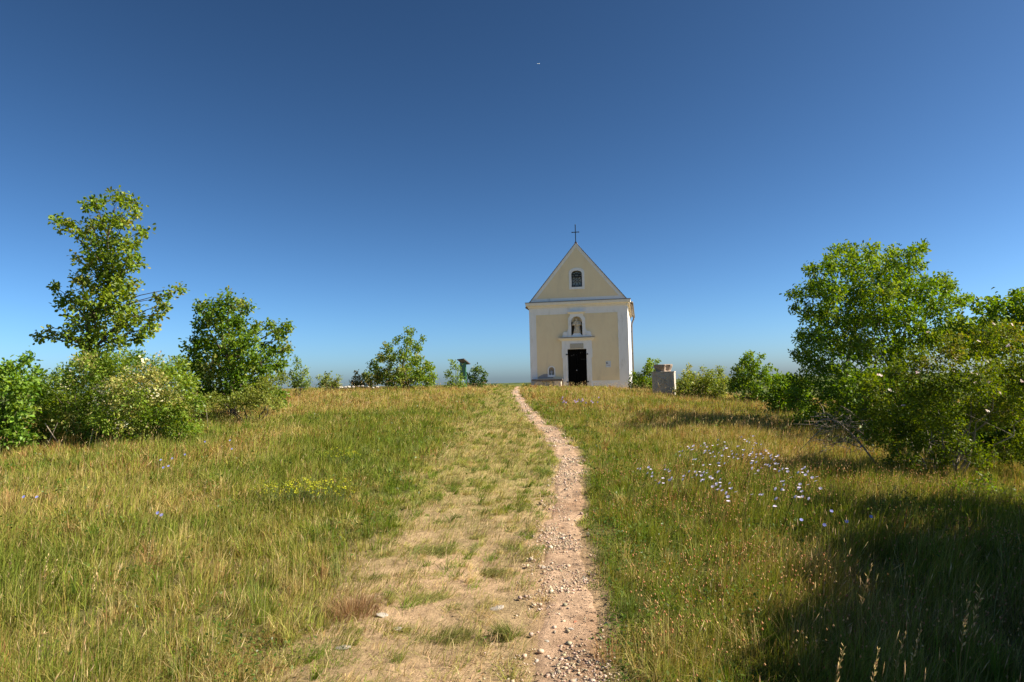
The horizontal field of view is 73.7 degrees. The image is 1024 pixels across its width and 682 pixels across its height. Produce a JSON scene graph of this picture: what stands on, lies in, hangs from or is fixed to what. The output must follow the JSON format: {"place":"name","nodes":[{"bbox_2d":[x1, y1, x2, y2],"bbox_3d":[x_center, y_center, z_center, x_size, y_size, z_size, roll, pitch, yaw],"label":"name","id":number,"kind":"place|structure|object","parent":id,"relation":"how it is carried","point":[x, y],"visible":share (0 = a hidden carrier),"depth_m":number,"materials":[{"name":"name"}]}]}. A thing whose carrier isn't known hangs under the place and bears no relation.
{"place":"outdoors","nodes":[
{"label":"outdoors","id":0,"kind":"place"},
{"bbox_2d":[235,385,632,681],"bbox_3d":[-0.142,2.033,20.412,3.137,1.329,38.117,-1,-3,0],"label":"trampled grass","id":1,"kind":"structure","parent":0,"point":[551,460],"depth_m":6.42,"materials":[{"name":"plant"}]},
{"bbox_2d":[0,372,1023,681],"bbox_3d":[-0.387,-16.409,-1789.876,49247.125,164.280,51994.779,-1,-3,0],"label":"ground","id":2,"kind":"structure","parent":0,"point":[506,614],"depth_m":4.77,"materials":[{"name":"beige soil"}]},
{"bbox_2d":[0,555,12,615],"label":"oat stalk","id":3,"kind":"object","parent":2,"relation":"on","point":[6,588],"visible":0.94,"depth_m":4.16,"materials":[{"name":"beige plant"}]},
{"bbox_2d":[11,560,25,633],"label":"oat stalk","id":4,"kind":"object","parent":2,"relation":"on","point":[17,588],"visible":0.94,"depth_m":4.13,"materials":[{"name":"beige plant"}]},
{"bbox_2d":[0,350,47,453],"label":"leafy bush","id":5,"kind":"object","parent":2,"relation":"on","point":[15,383],"visible":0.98,"depth_m":12.51,"materials":[{"name":"green plant"}]},
{"bbox_2d":[12,630,45,681],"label":"oat stalk","id":6,"kind":"object","parent":2,"relation":"on","point":[40,651],"visible":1,"depth_m":2.99,"materials":[{"name":"beige plant"}]},
{"bbox_2d":[36,554,49,635],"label":"oat stalk","id":7,"kind":"object","parent":2,"relation":"on","point":[41,591],"visible":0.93,"depth_m":3.92,"materials":[{"name":"beige plant"}]},
{"bbox_2d":[34,557,57,633],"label":"oat stalk","id":8,"kind":"object","parent":2,"relation":"on","point":[50,597],"visible":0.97,"depth_m":3.98,"materials":[{"name":"beige plant"}]},
{"bbox_2d":[51,621,71,681],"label":"oat stalk","id":9,"kind":"object","parent":2,"relation":"on","point":[70,631],"visible":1,"depth_m":2.93,"materials":[{"name":"beige plant"}]},
{"bbox_2d":[74,572,97,653],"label":"oat stalk","id":10,"kind":"object","parent":2,"relation":"on","point":[90,603],"visible":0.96,"depth_m":3.65,"materials":[{"name":"beige plant"}]},
{"bbox_2d":[29,185,189,404],"bbox_3d":[-9.179,-0.763,15.515,3.751,5.951,2.127,-2,-3,14],"label":"oak tree","id":11,"kind":"object","parent":2,"relation":"on","point":[110,290],"visible":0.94,"depth_m":15.24,"materials":[{"name":"green plant"}]},
{"bbox_2d":[23,346,210,445],"bbox_3d":[-8.284,1.103,14.230,4.628,2.110,2.930,-3,-4,30],"label":"flowering bush","id":12,"kind":"object","parent":2,"relation":"on","point":[100,413],"visible":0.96,"depth_m":13.50,"materials":[{"name":"green plant"}]},
{"bbox_2d":[111,612,132,681],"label":"oat stalk","id":13,"kind":"object","parent":2,"relation":"on","point":[120,641],"visible":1,"depth_m":3.08,"materials":[{"name":"beige plant"}]},
{"bbox_2d":[142,540,154,603],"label":"oat stalk","id":14,"kind":"object","parent":2,"relation":"on","point":[145,567],"visible":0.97,"depth_m":4.45,"materials":[{"name":"beige plant"}]},
{"bbox_2d":[146,544,162,600],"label":"oat stalk","id":15,"kind":"object","parent":2,"relation":"on","point":[157,571],"visible":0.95,"depth_m":4.51,"materials":[{"name":"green plant"}]},
{"bbox_2d":[185,588,196,659],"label":"oat stalk","id":16,"kind":"object","parent":2,"relation":"on","point":[194,595],"visible":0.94,"depth_m":3.52,"materials":[{"name":"beige plant"}]},
{"bbox_2d":[202,645,211,681],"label":"oat stalk","id":17,"kind":"object","parent":2,"relation":"on","point":[209,659],"visible":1,"depth_m":2.66,"materials":[{"name":"beige plant"}]},
{"bbox_2d":[223,565,239,646],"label":"oat stalk","id":18,"kind":"object","parent":2,"relation":"on","point":[232,606],"visible":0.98,"depth_m":3.77,"materials":[{"name":"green plant"}]},
{"bbox_2d":[177,285,296,413],"bbox_3d":[-7.990,0.347,19.517,3.908,3.734,2.870,-4,-4,36],"label":"oak tree","id":19,"kind":"object","parent":2,"relation":"on","point":[232,370],"visible":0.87,"depth_m":18.86,"materials":[{"name":"green plant"}]},
{"bbox_2d":[186,370,291,421],"bbox_3d":[-7.002,1.471,17.533,2.871,1.411,2.002,-1,-3,0],"label":"shrub","id":20,"kind":"object","parent":2,"relation":"on","point":[259,395],"visible":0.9,"depth_m":17.23,"materials":[{"name":"green plant"}]},
{"bbox_2d":[252,477,305,502],"bbox_3d":[-2.619,1.684,7.603,0.557,0.299,0.545,-1,-3,-5],"label":"yellow spurge","id":21,"kind":"object","parent":2,"relation":"on","point":[278,488],"visible":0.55,"depth_m":7.62,"materials":[{"name":"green plant"}]},
{"bbox_2d":[264,477,315,505],"bbox_3d":[-2.428,1.662,7.449,0.545,0.334,0.557,0,-3,-20],"label":"yellow spurge","id":22,"kind":"object","parent":2,"relation":"on","point":[290,491],"visible":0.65,"depth_m":7.44,"materials":[{"name":"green plant"}]},
{"bbox_2d":[288,355,312,396],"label":"shrub","id":23,"kind":"object","parent":2,"relation":"on","point":[295,383],"visible":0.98,"depth_m":25.93,"materials":[{"name":"green plant"}]},
{"bbox_2d":[282,480,333,506],"bbox_3d":[-2.208,1.649,7.407,0.557,0.334,0.545,1,-4,-36],"label":"yellow spurge","id":24,"kind":"object","parent":2,"relation":"on","point":[310,496],"visible":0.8,"depth_m":7.31,"materials":[{"name":"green plant"}]},
{"bbox_2d":[292,477,350,503],"bbox_3d":[-2.080,1.645,7.515,0.557,0.334,0.545,-4,-4,39],"label":"yellow spurge","id":25,"kind":"object","parent":2,"relation":"on","point":[322,487],"visible":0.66,"depth_m":7.49,"materials":[{"name":"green plant"}]},
{"bbox_2d":[315,371,342,390],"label":"shrub","id":26,"kind":"object","parent":2,"relation":"on","point":[325,383],"visible":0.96,"depth_m":28.34,"materials":[{"name":"green plant"}]},
{"bbox_2d":[306,478,354,512],"bbox_3d":[-1.908,1.641,7.235,0.545,0.334,0.557,-3,-3,23],"label":"yellow spurge","id":27,"kind":"object","parent":2,"relation":"on","point":[319,493],"visible":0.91,"depth_m":7.22,"materials":[{"name":"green plant"}]},
{"bbox_2d":[324,447,358,463],"bbox_3d":[-2.469,1.708,9.937,0.545,0.334,0.557,-2,-3,11],"label":"yellow spurge","id":28,"kind":"object","parent":2,"relation":"on","point":[342,455],"visible":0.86,"depth_m":9.96,"materials":[{"name":"green plant"}]},
{"bbox_2d":[335,645,350,649],"bbox_3d":[-0.937,1.711,3.808,0.088,0.024,0.063,1,-4,-38],"label":"limestone rock","id":29,"kind":"object","parent":2,"relation":"on","point":[340,647],"visible":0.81,"depth_m":3.80,"materials":[{"name":"white stone"}]},
{"bbox_2d":[315,583,386,622],"bbox_3d":[-1.024,1.665,4.357,0.528,0.186,0.534,-1,-3,0],"label":"dry tussock","id":30,"kind":"object","parent":2,"relation":"on","point":[349,607],"visible":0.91,"depth_m":4.34,"materials":[{"name":"brown plant"}]},
{"bbox_2d":[349,369,366,386],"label":"shrub","id":31,"kind":"object","parent":2,"relation":"on","point":[356,382],"visible":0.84,"depth_m":30.38,"materials":[{"name":"green plant"}]},
{"bbox_2d":[363,547,398,558],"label":"grass tussock","id":32,"kind":"object","parent":2,"relation":"on","point":[383,555],"depth_m":5.58,"materials":[{"name":"green plant"}]},
{"bbox_2d":[375,612,387,617],"bbox_3d":[-0.822,1.734,4.315,0.084,0.025,0.079,12,-8,-43],"label":"limestone rock","id":33,"kind":"object","parent":2,"relation":"on","point":[380,614],"visible":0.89,"depth_m":4.29,"materials":[{"name":"white stone"}]},
{"bbox_2d":[360,325,438,387],"bbox_3d":[-5.111,0.739,31.072,3.680,3.066,3.322,-1,-3,0],"label":"oak tree","id":34,"kind":"object","parent":2,"relation":"on","point":[400,375],"visible":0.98,"depth_m":30.42,"materials":[{"name":"green plant"}]},
{"bbox_2d":[398,587,456,606],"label":"grass tussock","id":35,"kind":"object","parent":2,"relation":"on","point":[428,599],"depth_m":4.58,"materials":[{"name":"green plant"}]},
{"bbox_2d":[407,542,474,556],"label":"grass tussock","id":36,"kind":"object","parent":2,"relation":"on","point":[452,549],"depth_m":5.69,"materials":[{"name":"green plant"}]},
{"bbox_2d":[437,479,468,485],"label":"grass tussock","id":37,"kind":"object","parent":2,"relation":"on","point":[444,484],"depth_m":8.58,"materials":[{"name":"green plant"}]},
{"bbox_2d":[443,359,465,387],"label":"shrub","id":38,"kind":"object","parent":2,"relation":"on","point":[457,382],"visible":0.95,"depth_m":32.37,"materials":[{"name":"green plant"}]},
{"bbox_2d":[434,622,478,646],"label":"grass tussock","id":39,"kind":"object","parent":2,"relation":"on","point":[464,635],"depth_m":3.91,"materials":[{"name":"green plant"}]},
{"bbox_2d":[457,358,469,386],"bbox_3d":[-2.354,1.712,33.475,0.356,1.681,1.040,0,-3,-23],"label":"information board","id":40,"kind":"object","parent":2,"relation":"on","point":[463,361],"visible":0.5,"depth_m":33.36,"materials":[{"name":"green wood"}]},
{"bbox_2d":[465,362,487,387],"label":"shrub","id":41,"kind":"object","parent":2,"relation":"on","point":[475,370],"visible":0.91,"depth_m":33.81,"materials":[{"name":"green plant"}]},
{"bbox_2d":[467,533,486,539],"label":"grass tussock","id":42,"kind":"object","parent":2,"relation":"on","point":[475,538],"depth_m":6.10,"materials":[{"name":"green plant"}]},
{"bbox_2d":[479,564,514,577],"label":"grass tussock","id":43,"kind":"object","parent":2,"relation":"on","point":[492,571],"depth_m":5.10,"materials":[{"name":"green plant"}]},
{"bbox_2d":[490,605,503,610],"bbox_3d":[-0.096,1.707,4.362,0.097,0.021,0.075,-11,1,-31],"label":"limestone rock","id":44,"kind":"object","parent":2,"relation":"on","point":[496,607],"visible":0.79,"depth_m":4.35,"materials":[{"name":"white stone"}]},
{"bbox_2d":[484,619,515,641],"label":"grass tussock","id":45,"kind":"object","parent":2,"relation":"on","point":[499,630],"depth_m":3.90,"materials":[{"name":"green plant"}]},
{"bbox_2d":[0,381,1023,681],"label":"meadow grass","id":46,"kind":"structure","parent":2,"relation":"on","point":[290,441],"depth_m":5.67,"materials":[{"name":"green plant"}]},
{"bbox_2d":[0,393,1023,681],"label":"herbs","id":47,"kind":"object","parent":2,"relation":"on","point":[622,617],"visible":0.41,"depth_m":5.87,"materials":[{"name":"green plant"}]},
{"bbox_2d":[532,379,562,385],"bbox_3d":[1.984,2.513,37.968,1.720,0.805,0.440,-2,-3,11],"label":"bench","id":48,"kind":"object","parent":2,"relation":"on","point":[540,381],"visible":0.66,"depth_m":37.79,"materials":[{"name":"grey stone"}]},
{"bbox_2d":[525,224,634,387],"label":"chapel","id":49,"kind":"structure","parent":2,"relation":"on","point":[583,289],"depth_m":38.10,"materials":[{"name":"paint"}]},
{"bbox_2d":[571,271,581,286],"bbox_3d":[3.634,-3.488,38.352,0.612,0.925,0.170,-2,-3,11],"label":"window","id":50,"kind":"structure","parent":49,"relation":"in","point":[576,276],"depth_m":38.34,"materials":[{"name":"black glass"}]},
{"bbox_2d":[572,318,581,332],"bbox_3d":[3.626,-0.860,38.156,0.582,0.860,0.265,-2,-3,11],"label":"statue","id":51,"kind":"object","parent":49,"relation":"in","point":[576,324],"visible":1,"depth_m":38.09,"materials":[{"name":"stone"}]},
{"bbox_2d":[566,349,588,385],"bbox_3d":[3.649,1.509,38.001,1.240,2.115,0.292,-2,-3,11],"label":"door","id":52,"kind":"structure","parent":49,"relation":"in","point":[577,371],"depth_m":38.08,"materials":[{"name":"black wood"}]},
{"bbox_2d":[606,361,610,366],"bbox_3d":[5.316,1.278,37.666,0.280,0.340,0.016,-2,-3,11],"label":"wall plaque","id":53,"kind":"object","parent":49,"relation":"attached to","point":[608,363],"depth_m":37.66,"materials":[{"name":"grey stone"}]},
{"bbox_2d":[628,357,660,389],"bbox_3d":[6.532,1.726,33.903,1.913,1.835,1.548,-1,-3,0],"label":"tree","id":54,"kind":"object","parent":2,"relation":"on","point":[639,378],"visible":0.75,"depth_m":33.70,"materials":[{"name":"green plant"}]},
{"bbox_2d":[651,371,675,394],"bbox_3d":[6.305,1.859,28.278,0.916,1.196,0.797,-2,-3,18],"label":"stone pedestal","id":55,"kind":"object","parent":2,"relation":"on","point":[666,379],"visible":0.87,"depth_m":27.94,"materials":[{"name":"grey stone"}]},
{"bbox_2d":[653,364,672,371],"bbox_3d":[6.272,1.116,28.327,0.701,0.295,0.708,0,-4,-28],"label":"stone capital","id":56,"kind":"object","parent":55,"relation":"on","point":[662,367],"visible":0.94,"depth_m":28.08,"materials":[{"name":"beige stone"}]},
{"bbox_2d":[672,362,731,398],"bbox_3d":[7.458,1.620,26.941,2.526,1.603,2.030,-1,-3,0],"label":"rounded bush","id":57,"kind":"object","parent":2,"relation":"on","point":[707,380],"visible":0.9,"depth_m":26.56,"materials":[{"name":"green plant"}]},
{"bbox_2d":[725,349,780,402],"bbox_3d":[9.101,1.359,25.548,2.450,2.151,1.874,-1,-3,0],"label":"tree","id":58,"kind":"object","parent":2,"relation":"on","point":[740,380],"visible":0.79,"depth_m":25.17,"materials":[{"name":"green plant"}]},
{"bbox_2d":[758,368,813,413],"bbox_3d":[8.036,1.549,19.920,1.929,1.559,1.588,-1,-3,0],"label":"leafy bush","id":59,"kind":"object","parent":2,"relation":"on","point":[773,396],"visible":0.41,"depth_m":19.59,"materials":[{"name":"green plant"}]},
{"bbox_2d":[601,447,1023,681],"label":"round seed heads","id":60,"kind":"object","parent":2,"relation":"on","point":[800,600],"visible":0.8,"depth_m":4.45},
{"bbox_2d":[797,404,878,469],"bbox_3d":[4.646,1.430,9.609,0.929,1.132,1.464,-4,-4,44],"label":"dead branch","id":61,"kind":"object","parent":2,"relation":"on","point":[845,428],"visible":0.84,"depth_m":9.49,"materials":[{"name":"brown wood"}]},
{"bbox_2d":[836,644,845,681],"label":"oat stalk","id":62,"kind":"object","parent":2,"relation":"on","point":[842,654],"visible":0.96,"depth_m":2.65,"materials":[{"name":"beige plant"}]},
{"bbox_2d":[839,563,880,680],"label":"oat stalk","id":63,"kind":"object","parent":2,"relation":"on","point":[862,599],"visible":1,"depth_m":3.09,"materials":[{"name":"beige plant"}]},
{"bbox_2d":[871,646,879,681],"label":"oat stalk","id":64,"kind":"object","parent":2,"relation":"on","point":[878,650],"visible":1,"depth_m":2.58,"materials":[{"name":"beige plant"}]},
{"bbox_2d":[779,238,979,435],"bbox_3d":[8.223,-0.111,15.559,3.965,4.935,5.902,-4,-4,37],"label":"tree","id":65,"kind":"object","parent":2,"relation":"on","point":[877,317],"visible":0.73,"depth_m":14.46,"materials":[{"name":"green plant"}]},
{"bbox_2d":[830,363,953,448],"bbox_3d":[7.053,1.222,12.454,2.559,1.682,1.785,-1,-3,0],"label":"leafy bush","id":66,"kind":"object","parent":2,"relation":"on","point":[846,396],"visible":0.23,"depth_m":12.25,"materials":[{"name":"green plant"}]},
{"bbox_2d":[894,631,905,680],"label":"oat stalk","id":67,"kind":"object","parent":2,"relation":"on","point":[900,651],"visible":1,"depth_m":2.69,"materials":[{"name":"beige plant"}]},
{"bbox_2d":[908,623,921,681],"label":"oat stalk","id":68,"kind":"object","parent":2,"relation":"on","point":[917,641],"visible":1,"depth_m":2.72,"materials":[{"name":"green plant"}]},
{"bbox_2d":[847,318,1023,475],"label":"wild rose bush","id":69,"kind":"object","parent":2,"relation":"on","point":[931,395],"visible":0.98,"depth_m":8.67,"materials":[{"name":"green plant"}]},
{"bbox_2d":[942,583,983,681],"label":"oat stalk","id":70,"kind":"object","parent":2,"relation":"on","point":[975,614],"visible":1,"depth_m":2.75,"materials":[{"name":"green plant"}]},
{"bbox_2d":[957,600,971,681],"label":"oat stalk","id":71,"kind":"object","parent":2,"relation":"on","point":[964,625],"visible":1,"depth_m":2.67,"materials":[{"name":"beige plant"}]},
{"bbox_2d":[906,374,1023,464],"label":"dark thicket","id":72,"kind":"object","parent":2,"relation":"on","point":[984,438],"visible":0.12,"depth_m":10.55,"materials":[{"name":"green plant"}]},
{"bbox_2d":[926,471,1008,500],"bbox_3d":[5.080,1.591,7.551,0.972,0.396,0.667,1,-4,-36],"label":"bramble","id":73,"kind":"object","parent":2,"relation":"on","point":[988,481],"visible":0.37,"depth_m":7.31,"materials":[{"name":"green plant"}]},
{"bbox_2d":[921,287,1023,434],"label":"leafy tree","id":74,"kind":"object","parent":2,"relation":"on","point":[1014,304],"visible":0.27,"depth_m":13.53,"materials":[{"name":"green plant"}]},
{"bbox_2d":[0,0,1023,393],"label":"sky","id":75,"kind":"structure","parent":0,"point":[362,172],"materials":[{"name":"blue"}]},
{"bbox_2d":[512,386,603,681],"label":"path","id":76,"kind":"structure","parent":0,"point":[574,561],"depth_m":4.49,"materials":[{"name":"beige soil"}]},
{"bbox_2d":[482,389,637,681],"bbox_3d":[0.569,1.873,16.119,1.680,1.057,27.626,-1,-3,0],"label":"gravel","id":77,"kind":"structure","parent":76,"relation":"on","point":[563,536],"depth_m":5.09,"materials":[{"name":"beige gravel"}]}
]}

